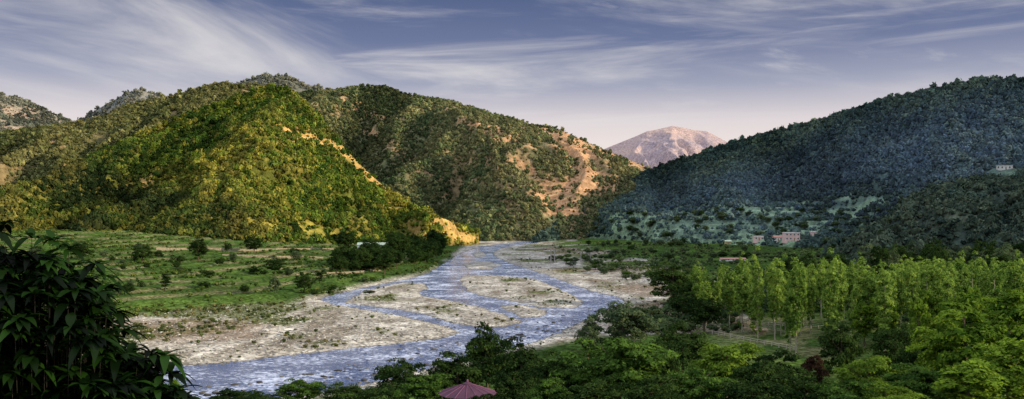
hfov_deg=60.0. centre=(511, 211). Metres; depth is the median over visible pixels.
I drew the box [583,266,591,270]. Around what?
bank shrub
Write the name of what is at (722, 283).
poplar tree
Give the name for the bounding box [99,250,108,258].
meadow shrub
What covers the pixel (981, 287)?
poplar tree
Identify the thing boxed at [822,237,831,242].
broadleaf tree
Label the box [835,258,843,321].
poplar tree
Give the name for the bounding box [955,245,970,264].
broadleaf tree
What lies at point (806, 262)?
broadleaf tree
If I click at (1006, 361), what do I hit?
tall tree
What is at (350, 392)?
broadleaf tree
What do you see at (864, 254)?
broadleaf tree
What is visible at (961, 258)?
poplar tree
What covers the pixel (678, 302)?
broadleaf tree
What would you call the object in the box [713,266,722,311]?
poplar tree
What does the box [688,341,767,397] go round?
broadleaf tree
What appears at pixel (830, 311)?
poplar tree
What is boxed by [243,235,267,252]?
meadow tree
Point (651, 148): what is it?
hill
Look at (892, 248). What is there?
broadleaf tree
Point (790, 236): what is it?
house
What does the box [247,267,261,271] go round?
meadow shrub
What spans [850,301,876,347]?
tall tree
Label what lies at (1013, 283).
poplar tree
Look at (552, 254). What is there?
bridge tower
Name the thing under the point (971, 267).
poplar tree
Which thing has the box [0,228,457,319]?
undergrowth
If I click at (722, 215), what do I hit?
broadleaf tree
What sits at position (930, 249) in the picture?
broadleaf tree
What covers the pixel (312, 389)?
broadleaf tree
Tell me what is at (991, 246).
broadleaf tree
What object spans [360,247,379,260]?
riverside tree
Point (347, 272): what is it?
terrace wall
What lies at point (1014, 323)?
tall tree
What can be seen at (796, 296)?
poplar tree
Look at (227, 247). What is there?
meadow tree
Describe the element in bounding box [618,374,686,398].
broadleaf tree
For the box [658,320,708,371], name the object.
broadleaf tree
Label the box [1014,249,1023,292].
poplar tree
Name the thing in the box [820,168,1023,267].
forest
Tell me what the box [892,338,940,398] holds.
broadleaf tree
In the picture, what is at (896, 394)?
broadleaf tree
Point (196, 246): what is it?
meadow tree
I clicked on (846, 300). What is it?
poplar tree
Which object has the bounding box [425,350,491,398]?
broadleaf tree
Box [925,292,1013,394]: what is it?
tall tree
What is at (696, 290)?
poplar tree
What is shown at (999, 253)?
broadleaf tree
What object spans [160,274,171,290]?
meadow tree
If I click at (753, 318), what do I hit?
poplar tree
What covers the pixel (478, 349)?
broadleaf tree
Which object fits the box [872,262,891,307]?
poplar tree
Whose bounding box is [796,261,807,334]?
poplar tree
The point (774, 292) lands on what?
poplar tree
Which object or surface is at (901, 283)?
poplar tree
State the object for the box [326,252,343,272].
riverside tree
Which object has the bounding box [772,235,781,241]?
house
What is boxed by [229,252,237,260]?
meadow shrub
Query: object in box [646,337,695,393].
broadleaf tree
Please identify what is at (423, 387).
broadleaf tree
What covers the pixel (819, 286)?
poplar tree
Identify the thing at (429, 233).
riverside tree
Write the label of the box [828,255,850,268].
broadleaf tree
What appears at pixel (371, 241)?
riverside tree
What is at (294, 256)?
meadow shrub
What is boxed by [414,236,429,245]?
riverside tree
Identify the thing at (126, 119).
forest
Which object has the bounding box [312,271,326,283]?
meadow tree
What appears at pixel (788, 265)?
broadleaf tree
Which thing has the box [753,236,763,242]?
house
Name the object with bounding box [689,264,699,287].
poplar tree
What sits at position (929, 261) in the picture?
poplar tree
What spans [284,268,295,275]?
meadow shrub
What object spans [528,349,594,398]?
broadleaf tree
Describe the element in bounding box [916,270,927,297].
poplar tree
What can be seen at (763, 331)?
hut
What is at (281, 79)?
forest
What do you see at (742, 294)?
poplar tree
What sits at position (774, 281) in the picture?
poplar tree
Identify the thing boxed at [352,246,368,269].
riverside tree
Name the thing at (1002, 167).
house
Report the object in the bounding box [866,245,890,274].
broadleaf tree
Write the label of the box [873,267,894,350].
poplar tree
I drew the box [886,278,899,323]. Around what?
poplar tree
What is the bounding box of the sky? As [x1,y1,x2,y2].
[0,0,1023,148]
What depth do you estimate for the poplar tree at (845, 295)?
271.52 m
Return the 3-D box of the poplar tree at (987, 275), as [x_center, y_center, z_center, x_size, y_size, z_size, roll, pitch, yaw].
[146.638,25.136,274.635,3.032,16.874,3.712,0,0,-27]
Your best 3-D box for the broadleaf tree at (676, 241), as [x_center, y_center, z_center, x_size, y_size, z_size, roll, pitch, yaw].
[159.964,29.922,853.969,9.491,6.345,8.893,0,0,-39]
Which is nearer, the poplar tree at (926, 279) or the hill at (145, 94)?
the poplar tree at (926, 279)
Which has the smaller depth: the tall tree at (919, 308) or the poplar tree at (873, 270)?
the tall tree at (919, 308)
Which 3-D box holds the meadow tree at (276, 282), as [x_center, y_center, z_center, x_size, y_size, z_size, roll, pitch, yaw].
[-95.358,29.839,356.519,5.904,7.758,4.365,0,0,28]
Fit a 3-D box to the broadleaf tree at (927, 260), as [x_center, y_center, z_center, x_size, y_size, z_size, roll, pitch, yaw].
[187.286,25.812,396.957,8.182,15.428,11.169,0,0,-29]
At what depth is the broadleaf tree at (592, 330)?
211.26 m
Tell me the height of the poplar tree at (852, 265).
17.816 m
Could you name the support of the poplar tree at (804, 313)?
on the ground
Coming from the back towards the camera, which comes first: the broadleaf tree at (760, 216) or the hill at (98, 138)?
the hill at (98, 138)
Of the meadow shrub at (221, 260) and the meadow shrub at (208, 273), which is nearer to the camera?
the meadow shrub at (208, 273)
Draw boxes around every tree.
[0,220,202,398]
[70,241,94,258]
[122,283,134,291]
[132,244,154,260]
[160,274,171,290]
[186,237,208,259]
[209,388,267,398]
[222,243,231,252]
[242,391,293,398]
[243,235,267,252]
[266,257,287,274]
[268,276,280,293]
[275,378,327,398]
[292,272,318,292]
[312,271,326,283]
[316,382,383,398]
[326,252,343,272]
[330,227,356,248]
[330,244,351,259]
[335,254,347,272]
[344,250,354,261]
[348,259,364,270]
[349,246,363,269]
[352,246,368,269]
[355,382,406,398]
[360,239,373,248]
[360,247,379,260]
[361,261,377,268]
[362,250,373,268]
[369,239,383,246]
[369,243,386,250]
[370,356,425,396]
[374,251,393,273]
[382,248,396,262]
[383,230,400,243]
[385,237,401,250]
[391,372,455,398]
[393,250,403,268]
[395,232,414,255]
[403,245,419,257]
[407,244,421,266]
[409,232,418,238]
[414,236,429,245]
[418,243,433,251]
[421,249,434,262]
[425,230,440,241]
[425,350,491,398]
[426,239,439,261]
[435,235,446,248]
[435,241,442,255]
[464,321,516,387]
[468,393,502,398]
[486,370,538,398]
[490,336,547,388]
[524,377,574,398]
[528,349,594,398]
[549,336,682,398]
[565,375,632,398]
[574,316,602,357]
[580,300,659,343]
[584,249,592,254]
[607,252,614,257]
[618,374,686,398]
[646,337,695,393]
[648,261,693,296]
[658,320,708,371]
[665,254,674,260]
[667,286,695,314]
[667,364,738,398]
[672,240,683,245]
[673,215,680,221]
[680,297,725,333]
[683,277,722,301]
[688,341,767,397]
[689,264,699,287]
[691,266,702,308]
[697,281,716,325]
[701,272,709,296]
[710,253,717,257]
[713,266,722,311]
[717,213,727,219]
[717,251,729,257]
[718,373,792,398]
[721,264,727,307]
[721,266,737,325]
[724,228,733,234]
[727,349,817,398]
[732,265,750,332]
[734,275,745,322]
[738,251,746,275]
[741,244,747,251]
[742,259,750,279]
[745,280,755,323]
[746,273,764,333]
[749,261,765,297]
[750,245,764,338]
[750,270,760,296]
[752,251,761,255]
[755,214,766,218]
[762,217,771,222]
[763,265,770,298]
[765,257,783,339]
[767,369,834,398]
[769,261,777,330]
[776,254,803,273]
[778,272,786,327]
[779,253,789,332]
[782,277,795,351]
[786,257,807,352]
[796,252,817,270]
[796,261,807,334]
[796,264,807,322]
[800,354,829,393]
[801,302,807,327]
[805,272,815,322]
[806,263,819,321]
[806,265,815,332]
[811,267,819,310]
[813,379,877,398]
[816,261,825,315]
[816,264,825,317]
[817,317,869,379]
[818,254,844,263]
[819,257,829,301]
[820,266,840,331]
[821,247,840,350]
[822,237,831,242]
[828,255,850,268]
[829,261,846,329]
[832,265,848,319]
[833,355,907,397]
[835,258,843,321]
[844,283,849,317]
[845,261,855,309]
[845,267,860,307]
[845,279,861,342]
[850,265,866,305]
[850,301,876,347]
[854,256,865,275]
[855,243,883,272]
[855,251,864,268]
[860,270,877,316]
[862,291,896,334]
[864,381,928,398]
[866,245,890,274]
[868,322,920,364]
[870,265,876,282]
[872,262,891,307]
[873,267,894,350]
[874,303,900,350]
[878,260,884,291]
[880,362,949,398]
[881,248,901,269]
[886,246,900,263]
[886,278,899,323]
[887,263,898,307]
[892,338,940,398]
[893,243,909,266]
[893,263,902,327]
[894,263,909,324]
[899,268,906,327]
[900,257,922,328]
[903,251,918,264]
[903,326,962,378]
[905,240,922,261]
[908,298,933,343]
[909,262,919,300]
[914,289,942,341]
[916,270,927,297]
[918,238,946,260]
[918,259,931,270]
[919,255,935,265]
[920,265,936,304]
[922,258,949,309]
[923,311,941,342]
[925,247,951,261]
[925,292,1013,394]
[928,249,958,266]
[929,243,948,267]
[931,357,1009,398]
[934,310,969,348]
[941,271,954,327]
[946,291,972,329]
[947,263,955,282]
[951,270,963,310]
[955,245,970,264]
[955,250,965,282]
[955,260,969,310]
[963,287,985,344]
[966,240,986,259]
[966,261,975,291]
[968,262,982,283]
[968,291,1023,395]
[969,250,983,279]
[969,262,981,295]
[970,336,1023,398]
[971,249,989,265]
[971,271,987,311]
[981,305,999,323]
[982,263,1004,305]
[983,266,989,311]
[984,239,1006,269]
[985,262,1007,316]
[986,254,1019,270]
[988,257,997,288]
[991,247,1017,258]
[993,242,1023,258]
[1002,261,1020,293]
[1003,287,1018,330]
[1004,320,1019,335]
[1006,243,1023,254]
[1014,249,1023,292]
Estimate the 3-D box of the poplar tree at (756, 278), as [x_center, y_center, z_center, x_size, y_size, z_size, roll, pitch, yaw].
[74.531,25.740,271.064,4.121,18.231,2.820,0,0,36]
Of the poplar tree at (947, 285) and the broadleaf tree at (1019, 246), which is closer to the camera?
the poplar tree at (947, 285)
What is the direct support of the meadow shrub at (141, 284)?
on the ground
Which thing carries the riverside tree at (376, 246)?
on the ground
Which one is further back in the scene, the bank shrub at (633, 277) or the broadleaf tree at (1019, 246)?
the broadleaf tree at (1019, 246)
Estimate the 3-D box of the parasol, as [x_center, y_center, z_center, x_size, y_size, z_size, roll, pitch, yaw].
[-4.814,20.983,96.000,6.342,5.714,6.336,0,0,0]
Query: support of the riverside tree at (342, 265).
on the ground
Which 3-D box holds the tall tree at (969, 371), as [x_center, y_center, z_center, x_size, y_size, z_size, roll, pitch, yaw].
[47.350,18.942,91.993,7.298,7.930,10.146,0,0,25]
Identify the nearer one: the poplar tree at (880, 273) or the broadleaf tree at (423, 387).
the broadleaf tree at (423, 387)
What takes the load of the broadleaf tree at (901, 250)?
on the ground
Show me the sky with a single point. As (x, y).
(609, 73)
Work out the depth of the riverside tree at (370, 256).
493.66 m
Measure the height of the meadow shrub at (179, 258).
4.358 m
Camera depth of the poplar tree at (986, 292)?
217.83 m
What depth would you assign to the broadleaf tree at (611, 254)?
650.84 m
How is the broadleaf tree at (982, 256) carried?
on the ground
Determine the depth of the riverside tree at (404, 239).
611.33 m
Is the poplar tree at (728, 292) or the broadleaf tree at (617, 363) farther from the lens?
the poplar tree at (728, 292)
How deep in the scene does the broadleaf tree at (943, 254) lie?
372.93 m
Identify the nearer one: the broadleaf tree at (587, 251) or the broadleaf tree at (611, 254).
the broadleaf tree at (611, 254)
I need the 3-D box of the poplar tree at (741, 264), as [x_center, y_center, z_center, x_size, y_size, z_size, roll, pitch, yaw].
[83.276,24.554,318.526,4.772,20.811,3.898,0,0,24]
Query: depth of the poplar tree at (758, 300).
237.41 m
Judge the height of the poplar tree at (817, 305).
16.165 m
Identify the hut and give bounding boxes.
[754,328,767,334]
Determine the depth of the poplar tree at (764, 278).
333.11 m
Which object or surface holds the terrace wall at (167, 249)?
on the ground
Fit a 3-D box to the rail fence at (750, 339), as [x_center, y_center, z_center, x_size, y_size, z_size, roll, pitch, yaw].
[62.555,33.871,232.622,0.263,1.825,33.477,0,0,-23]
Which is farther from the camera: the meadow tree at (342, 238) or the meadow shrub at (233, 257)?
the meadow tree at (342, 238)
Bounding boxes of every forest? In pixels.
[0,80,259,183]
[0,82,480,245]
[0,92,74,131]
[77,87,167,120]
[236,72,322,90]
[296,83,650,240]
[532,74,1023,248]
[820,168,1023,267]
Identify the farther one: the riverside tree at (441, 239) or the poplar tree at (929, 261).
the riverside tree at (441, 239)
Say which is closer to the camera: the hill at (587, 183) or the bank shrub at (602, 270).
the bank shrub at (602, 270)
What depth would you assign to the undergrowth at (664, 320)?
523.09 m
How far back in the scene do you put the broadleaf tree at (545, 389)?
99.19 m
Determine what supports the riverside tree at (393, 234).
on the ground
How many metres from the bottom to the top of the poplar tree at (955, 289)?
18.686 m
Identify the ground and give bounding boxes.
[0,230,1020,398]
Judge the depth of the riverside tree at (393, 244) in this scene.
602.08 m
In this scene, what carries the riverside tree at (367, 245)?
on the ground
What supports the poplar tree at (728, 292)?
on the ground
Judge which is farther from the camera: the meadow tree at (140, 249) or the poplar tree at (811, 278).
the meadow tree at (140, 249)
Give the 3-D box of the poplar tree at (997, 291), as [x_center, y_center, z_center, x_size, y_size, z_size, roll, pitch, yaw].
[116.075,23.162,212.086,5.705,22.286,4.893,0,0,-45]
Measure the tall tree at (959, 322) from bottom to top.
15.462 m
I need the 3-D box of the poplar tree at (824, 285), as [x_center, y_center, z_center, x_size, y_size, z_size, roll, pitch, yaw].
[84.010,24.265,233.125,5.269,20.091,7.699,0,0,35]
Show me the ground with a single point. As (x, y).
(808, 345)
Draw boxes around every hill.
[0,86,248,185]
[0,90,478,245]
[0,95,67,129]
[89,91,156,118]
[246,75,313,91]
[311,86,645,240]
[535,81,1023,247]
[604,126,726,167]
[848,188,1021,261]
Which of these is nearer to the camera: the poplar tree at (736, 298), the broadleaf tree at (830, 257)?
the poplar tree at (736, 298)
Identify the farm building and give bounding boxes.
[357,242,388,246]
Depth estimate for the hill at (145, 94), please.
2274.44 m
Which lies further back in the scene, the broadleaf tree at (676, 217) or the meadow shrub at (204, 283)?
the broadleaf tree at (676, 217)
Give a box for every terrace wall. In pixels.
[156,247,333,250]
[222,254,322,257]
[297,270,380,274]
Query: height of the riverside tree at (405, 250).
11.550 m
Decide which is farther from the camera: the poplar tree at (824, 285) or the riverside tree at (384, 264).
the riverside tree at (384, 264)
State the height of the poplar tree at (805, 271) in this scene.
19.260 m
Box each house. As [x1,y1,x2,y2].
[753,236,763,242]
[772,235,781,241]
[782,232,799,242]
[995,165,1014,169]
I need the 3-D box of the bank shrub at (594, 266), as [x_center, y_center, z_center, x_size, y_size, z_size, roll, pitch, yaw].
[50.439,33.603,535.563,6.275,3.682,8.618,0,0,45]
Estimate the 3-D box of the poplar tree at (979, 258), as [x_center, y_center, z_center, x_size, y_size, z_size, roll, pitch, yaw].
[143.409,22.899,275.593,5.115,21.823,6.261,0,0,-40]
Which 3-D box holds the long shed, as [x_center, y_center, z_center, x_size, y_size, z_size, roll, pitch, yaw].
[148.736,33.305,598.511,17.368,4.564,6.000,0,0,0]
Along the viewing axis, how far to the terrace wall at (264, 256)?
515.02 m
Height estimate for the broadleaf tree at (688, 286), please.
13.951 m
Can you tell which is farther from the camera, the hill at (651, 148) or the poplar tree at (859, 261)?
the hill at (651, 148)
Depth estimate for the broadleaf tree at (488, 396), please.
84.49 m
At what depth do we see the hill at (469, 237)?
785.64 m
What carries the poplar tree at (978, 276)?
on the ground
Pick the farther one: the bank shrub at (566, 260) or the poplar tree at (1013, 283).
the bank shrub at (566, 260)
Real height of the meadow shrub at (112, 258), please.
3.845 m
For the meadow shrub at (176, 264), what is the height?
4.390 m
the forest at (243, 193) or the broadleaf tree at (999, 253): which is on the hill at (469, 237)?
the forest at (243, 193)
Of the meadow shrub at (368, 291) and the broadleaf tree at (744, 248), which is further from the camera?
the broadleaf tree at (744, 248)
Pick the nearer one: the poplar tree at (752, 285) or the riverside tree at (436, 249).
the poplar tree at (752, 285)
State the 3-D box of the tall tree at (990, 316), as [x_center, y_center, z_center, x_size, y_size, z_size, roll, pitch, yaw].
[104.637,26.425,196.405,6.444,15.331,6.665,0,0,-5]
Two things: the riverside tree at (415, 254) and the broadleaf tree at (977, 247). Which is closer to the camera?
the broadleaf tree at (977, 247)
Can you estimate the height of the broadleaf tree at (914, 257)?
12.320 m
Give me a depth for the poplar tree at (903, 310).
250.79 m
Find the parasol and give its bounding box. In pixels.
[438,379,496,398]
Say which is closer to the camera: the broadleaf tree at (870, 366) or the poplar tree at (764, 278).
the broadleaf tree at (870, 366)
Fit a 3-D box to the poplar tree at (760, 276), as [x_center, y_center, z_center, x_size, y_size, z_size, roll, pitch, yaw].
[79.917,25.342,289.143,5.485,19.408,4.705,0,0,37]
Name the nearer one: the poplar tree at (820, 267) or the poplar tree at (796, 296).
the poplar tree at (796, 296)
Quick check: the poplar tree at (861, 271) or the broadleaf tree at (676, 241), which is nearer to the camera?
the poplar tree at (861, 271)
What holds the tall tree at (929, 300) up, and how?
on the ground
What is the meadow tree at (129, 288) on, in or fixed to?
on the ground
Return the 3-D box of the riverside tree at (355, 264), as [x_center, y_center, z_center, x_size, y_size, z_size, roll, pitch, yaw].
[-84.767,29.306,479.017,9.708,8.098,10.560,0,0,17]
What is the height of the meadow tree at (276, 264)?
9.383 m
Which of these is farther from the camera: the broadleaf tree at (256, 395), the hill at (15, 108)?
the hill at (15, 108)
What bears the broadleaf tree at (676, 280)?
on the ground
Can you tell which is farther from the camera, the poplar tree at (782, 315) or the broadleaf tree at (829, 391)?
the poplar tree at (782, 315)
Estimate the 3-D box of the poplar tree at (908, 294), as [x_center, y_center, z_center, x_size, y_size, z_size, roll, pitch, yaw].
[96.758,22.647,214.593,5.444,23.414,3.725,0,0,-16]
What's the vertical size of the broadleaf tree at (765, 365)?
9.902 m
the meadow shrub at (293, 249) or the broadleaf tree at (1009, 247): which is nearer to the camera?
the broadleaf tree at (1009, 247)
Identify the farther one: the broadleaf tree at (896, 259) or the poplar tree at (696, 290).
the broadleaf tree at (896, 259)
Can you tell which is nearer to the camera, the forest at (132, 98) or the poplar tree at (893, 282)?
the poplar tree at (893, 282)
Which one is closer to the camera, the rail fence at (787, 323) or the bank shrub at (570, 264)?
the rail fence at (787, 323)
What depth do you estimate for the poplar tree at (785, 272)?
246.92 m
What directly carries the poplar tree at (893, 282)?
on the ground
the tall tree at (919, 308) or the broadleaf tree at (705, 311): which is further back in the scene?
the broadleaf tree at (705, 311)
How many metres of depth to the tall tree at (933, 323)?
203.98 m
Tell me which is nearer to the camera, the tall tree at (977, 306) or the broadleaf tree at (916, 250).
the tall tree at (977, 306)
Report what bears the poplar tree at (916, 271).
on the ground
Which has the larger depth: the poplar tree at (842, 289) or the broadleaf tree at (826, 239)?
the broadleaf tree at (826, 239)
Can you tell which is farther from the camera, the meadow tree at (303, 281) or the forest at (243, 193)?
the forest at (243, 193)
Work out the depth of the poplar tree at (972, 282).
209.95 m
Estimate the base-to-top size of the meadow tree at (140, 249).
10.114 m
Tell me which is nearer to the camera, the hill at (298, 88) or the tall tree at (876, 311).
the tall tree at (876, 311)
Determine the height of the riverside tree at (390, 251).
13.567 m
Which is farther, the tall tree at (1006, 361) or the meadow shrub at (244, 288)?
the meadow shrub at (244, 288)
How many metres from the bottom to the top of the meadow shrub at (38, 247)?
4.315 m
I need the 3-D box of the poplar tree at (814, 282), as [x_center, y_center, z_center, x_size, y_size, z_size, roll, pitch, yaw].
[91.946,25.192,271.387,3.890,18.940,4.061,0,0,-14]
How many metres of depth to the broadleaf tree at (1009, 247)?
395.53 m
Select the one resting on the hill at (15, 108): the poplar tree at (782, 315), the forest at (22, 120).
the forest at (22, 120)
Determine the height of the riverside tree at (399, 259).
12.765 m
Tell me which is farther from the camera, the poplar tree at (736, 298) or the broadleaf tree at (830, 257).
the broadleaf tree at (830, 257)
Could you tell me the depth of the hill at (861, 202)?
931.03 m
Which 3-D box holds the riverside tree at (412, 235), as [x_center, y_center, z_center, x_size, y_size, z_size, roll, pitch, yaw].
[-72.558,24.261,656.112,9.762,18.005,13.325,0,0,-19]
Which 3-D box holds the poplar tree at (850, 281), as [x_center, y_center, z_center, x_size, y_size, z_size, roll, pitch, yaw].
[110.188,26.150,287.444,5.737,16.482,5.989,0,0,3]
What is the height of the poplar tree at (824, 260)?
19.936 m
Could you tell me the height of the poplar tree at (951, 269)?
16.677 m
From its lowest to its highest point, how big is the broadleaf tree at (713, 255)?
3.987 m
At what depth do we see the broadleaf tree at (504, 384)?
110.96 m
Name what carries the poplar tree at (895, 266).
on the ground
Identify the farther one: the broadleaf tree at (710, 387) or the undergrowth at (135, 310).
the undergrowth at (135, 310)
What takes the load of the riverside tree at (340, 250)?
on the ground
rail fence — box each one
[712,331,794,349]
[741,321,823,328]
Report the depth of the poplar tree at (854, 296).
223.69 m
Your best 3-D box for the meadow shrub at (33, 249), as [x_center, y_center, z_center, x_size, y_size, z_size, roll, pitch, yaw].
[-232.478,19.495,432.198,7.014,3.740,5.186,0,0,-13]
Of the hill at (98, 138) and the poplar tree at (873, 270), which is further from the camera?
the hill at (98, 138)
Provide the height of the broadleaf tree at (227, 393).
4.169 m
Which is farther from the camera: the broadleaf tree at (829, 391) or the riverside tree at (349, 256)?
the riverside tree at (349, 256)
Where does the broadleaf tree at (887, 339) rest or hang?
on the ground
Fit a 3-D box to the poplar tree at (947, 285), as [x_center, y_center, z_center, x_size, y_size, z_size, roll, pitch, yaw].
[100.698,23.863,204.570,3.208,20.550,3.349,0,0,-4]
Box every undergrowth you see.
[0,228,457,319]
[551,240,920,332]
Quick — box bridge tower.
[550,249,554,262]
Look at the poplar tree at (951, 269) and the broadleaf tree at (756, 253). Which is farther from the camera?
the broadleaf tree at (756, 253)
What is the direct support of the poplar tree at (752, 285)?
on the ground
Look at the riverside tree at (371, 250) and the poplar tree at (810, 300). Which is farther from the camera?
the riverside tree at (371, 250)
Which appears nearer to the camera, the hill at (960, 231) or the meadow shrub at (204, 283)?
the meadow shrub at (204, 283)
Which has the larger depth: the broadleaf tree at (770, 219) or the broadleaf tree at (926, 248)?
the broadleaf tree at (770, 219)
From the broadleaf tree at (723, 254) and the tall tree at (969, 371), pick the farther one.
the broadleaf tree at (723, 254)
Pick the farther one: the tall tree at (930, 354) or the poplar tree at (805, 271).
the poplar tree at (805, 271)
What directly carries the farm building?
on the ground
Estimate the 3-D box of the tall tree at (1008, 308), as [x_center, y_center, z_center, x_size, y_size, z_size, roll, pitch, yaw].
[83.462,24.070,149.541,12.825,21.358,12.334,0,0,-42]
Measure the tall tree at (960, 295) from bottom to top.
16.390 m
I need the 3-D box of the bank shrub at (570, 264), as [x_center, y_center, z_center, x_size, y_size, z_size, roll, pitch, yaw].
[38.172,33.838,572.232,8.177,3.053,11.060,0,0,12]
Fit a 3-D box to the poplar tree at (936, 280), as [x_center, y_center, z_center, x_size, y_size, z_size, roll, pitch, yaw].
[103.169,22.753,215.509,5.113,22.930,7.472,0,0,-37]
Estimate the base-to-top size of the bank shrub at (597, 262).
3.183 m
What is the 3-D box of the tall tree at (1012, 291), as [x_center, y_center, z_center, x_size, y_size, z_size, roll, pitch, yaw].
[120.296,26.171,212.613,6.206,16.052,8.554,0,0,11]
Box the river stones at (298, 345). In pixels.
[111,243,682,392]
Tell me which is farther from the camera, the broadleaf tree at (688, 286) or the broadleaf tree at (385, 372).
the broadleaf tree at (688, 286)
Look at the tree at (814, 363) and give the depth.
148.83 m
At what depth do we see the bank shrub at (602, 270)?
499.01 m
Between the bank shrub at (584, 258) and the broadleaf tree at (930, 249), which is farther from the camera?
the bank shrub at (584, 258)
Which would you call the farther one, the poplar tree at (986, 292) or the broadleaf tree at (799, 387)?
the poplar tree at (986, 292)
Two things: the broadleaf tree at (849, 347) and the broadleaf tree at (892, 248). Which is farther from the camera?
the broadleaf tree at (892, 248)
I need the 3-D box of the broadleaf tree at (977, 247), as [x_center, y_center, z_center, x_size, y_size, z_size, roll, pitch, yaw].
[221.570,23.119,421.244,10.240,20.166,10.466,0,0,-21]
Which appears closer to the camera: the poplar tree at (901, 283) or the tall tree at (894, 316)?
the tall tree at (894, 316)
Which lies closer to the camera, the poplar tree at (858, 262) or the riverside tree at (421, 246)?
the poplar tree at (858, 262)
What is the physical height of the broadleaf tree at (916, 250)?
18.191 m
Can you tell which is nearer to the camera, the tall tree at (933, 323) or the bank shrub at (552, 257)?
the tall tree at (933, 323)
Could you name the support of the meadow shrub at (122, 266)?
on the ground
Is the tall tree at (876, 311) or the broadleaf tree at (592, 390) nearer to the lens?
the broadleaf tree at (592, 390)
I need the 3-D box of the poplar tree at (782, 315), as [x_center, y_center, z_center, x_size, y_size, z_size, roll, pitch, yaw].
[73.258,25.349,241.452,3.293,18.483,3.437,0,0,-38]
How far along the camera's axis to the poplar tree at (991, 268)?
231.47 m
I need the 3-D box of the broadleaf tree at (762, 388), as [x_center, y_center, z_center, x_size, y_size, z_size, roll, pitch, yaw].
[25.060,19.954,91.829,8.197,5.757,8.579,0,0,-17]
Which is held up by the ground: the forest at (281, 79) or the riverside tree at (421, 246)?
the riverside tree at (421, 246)
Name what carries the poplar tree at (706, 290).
on the ground
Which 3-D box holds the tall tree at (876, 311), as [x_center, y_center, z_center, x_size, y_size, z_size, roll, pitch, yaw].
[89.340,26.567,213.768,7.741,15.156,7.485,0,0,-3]
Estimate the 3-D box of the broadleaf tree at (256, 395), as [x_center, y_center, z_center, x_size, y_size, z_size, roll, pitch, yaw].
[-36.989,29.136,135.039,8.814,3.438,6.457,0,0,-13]
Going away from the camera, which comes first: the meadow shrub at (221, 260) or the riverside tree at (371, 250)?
the meadow shrub at (221, 260)
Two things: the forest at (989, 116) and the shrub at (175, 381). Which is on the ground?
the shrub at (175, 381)
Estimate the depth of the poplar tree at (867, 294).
242.95 m
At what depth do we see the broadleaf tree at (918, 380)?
99.00 m
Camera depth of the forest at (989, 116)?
995.57 m
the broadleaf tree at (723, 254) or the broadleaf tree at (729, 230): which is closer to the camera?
the broadleaf tree at (723, 254)
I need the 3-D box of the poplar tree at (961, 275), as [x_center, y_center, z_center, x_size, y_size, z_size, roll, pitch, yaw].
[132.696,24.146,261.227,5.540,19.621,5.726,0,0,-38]
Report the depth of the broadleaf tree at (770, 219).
884.32 m
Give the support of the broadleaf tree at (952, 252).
on the ground
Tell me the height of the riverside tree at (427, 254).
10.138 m
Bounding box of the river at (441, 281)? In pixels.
[159,241,623,398]
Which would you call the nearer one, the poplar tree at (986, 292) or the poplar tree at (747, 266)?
the poplar tree at (986, 292)
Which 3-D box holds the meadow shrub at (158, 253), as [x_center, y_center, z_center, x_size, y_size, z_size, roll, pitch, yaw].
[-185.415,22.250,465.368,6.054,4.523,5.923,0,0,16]
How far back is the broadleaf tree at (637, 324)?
214.97 m
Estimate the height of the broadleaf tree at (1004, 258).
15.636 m
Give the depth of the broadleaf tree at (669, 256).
613.15 m
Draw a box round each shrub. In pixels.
[28,248,40,253]
[30,246,42,253]
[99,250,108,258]
[108,255,116,261]
[119,263,126,268]
[137,282,144,286]
[154,250,163,257]
[169,376,181,385]
[172,261,181,269]
[175,256,186,261]
[196,281,210,287]
[202,270,213,274]
[213,257,225,263]
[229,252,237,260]
[238,285,249,291]
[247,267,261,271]
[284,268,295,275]
[288,248,299,252]
[290,251,301,258]
[363,290,374,293]
[548,255,557,261]
[561,258,571,262]
[565,262,576,265]
[581,256,592,260]
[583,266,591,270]
[590,264,600,269]
[592,261,603,263]
[600,268,608,273]
[620,274,629,278]
[630,274,636,279]
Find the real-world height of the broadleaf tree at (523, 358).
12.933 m
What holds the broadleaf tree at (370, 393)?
on the ground
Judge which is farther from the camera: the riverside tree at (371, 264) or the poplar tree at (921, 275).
the riverside tree at (371, 264)
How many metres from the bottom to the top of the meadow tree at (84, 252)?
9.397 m
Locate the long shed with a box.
[719,258,745,260]
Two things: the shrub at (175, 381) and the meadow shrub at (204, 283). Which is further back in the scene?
the meadow shrub at (204, 283)
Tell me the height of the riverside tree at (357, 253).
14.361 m
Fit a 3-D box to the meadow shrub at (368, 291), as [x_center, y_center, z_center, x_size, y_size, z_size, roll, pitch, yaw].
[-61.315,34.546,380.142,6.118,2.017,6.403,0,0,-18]
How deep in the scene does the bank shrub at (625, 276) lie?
456.98 m
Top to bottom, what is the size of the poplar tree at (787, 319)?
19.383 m
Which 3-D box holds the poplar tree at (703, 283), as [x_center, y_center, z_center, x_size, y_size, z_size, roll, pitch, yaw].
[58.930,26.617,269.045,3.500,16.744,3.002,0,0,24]
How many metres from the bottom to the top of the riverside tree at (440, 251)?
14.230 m

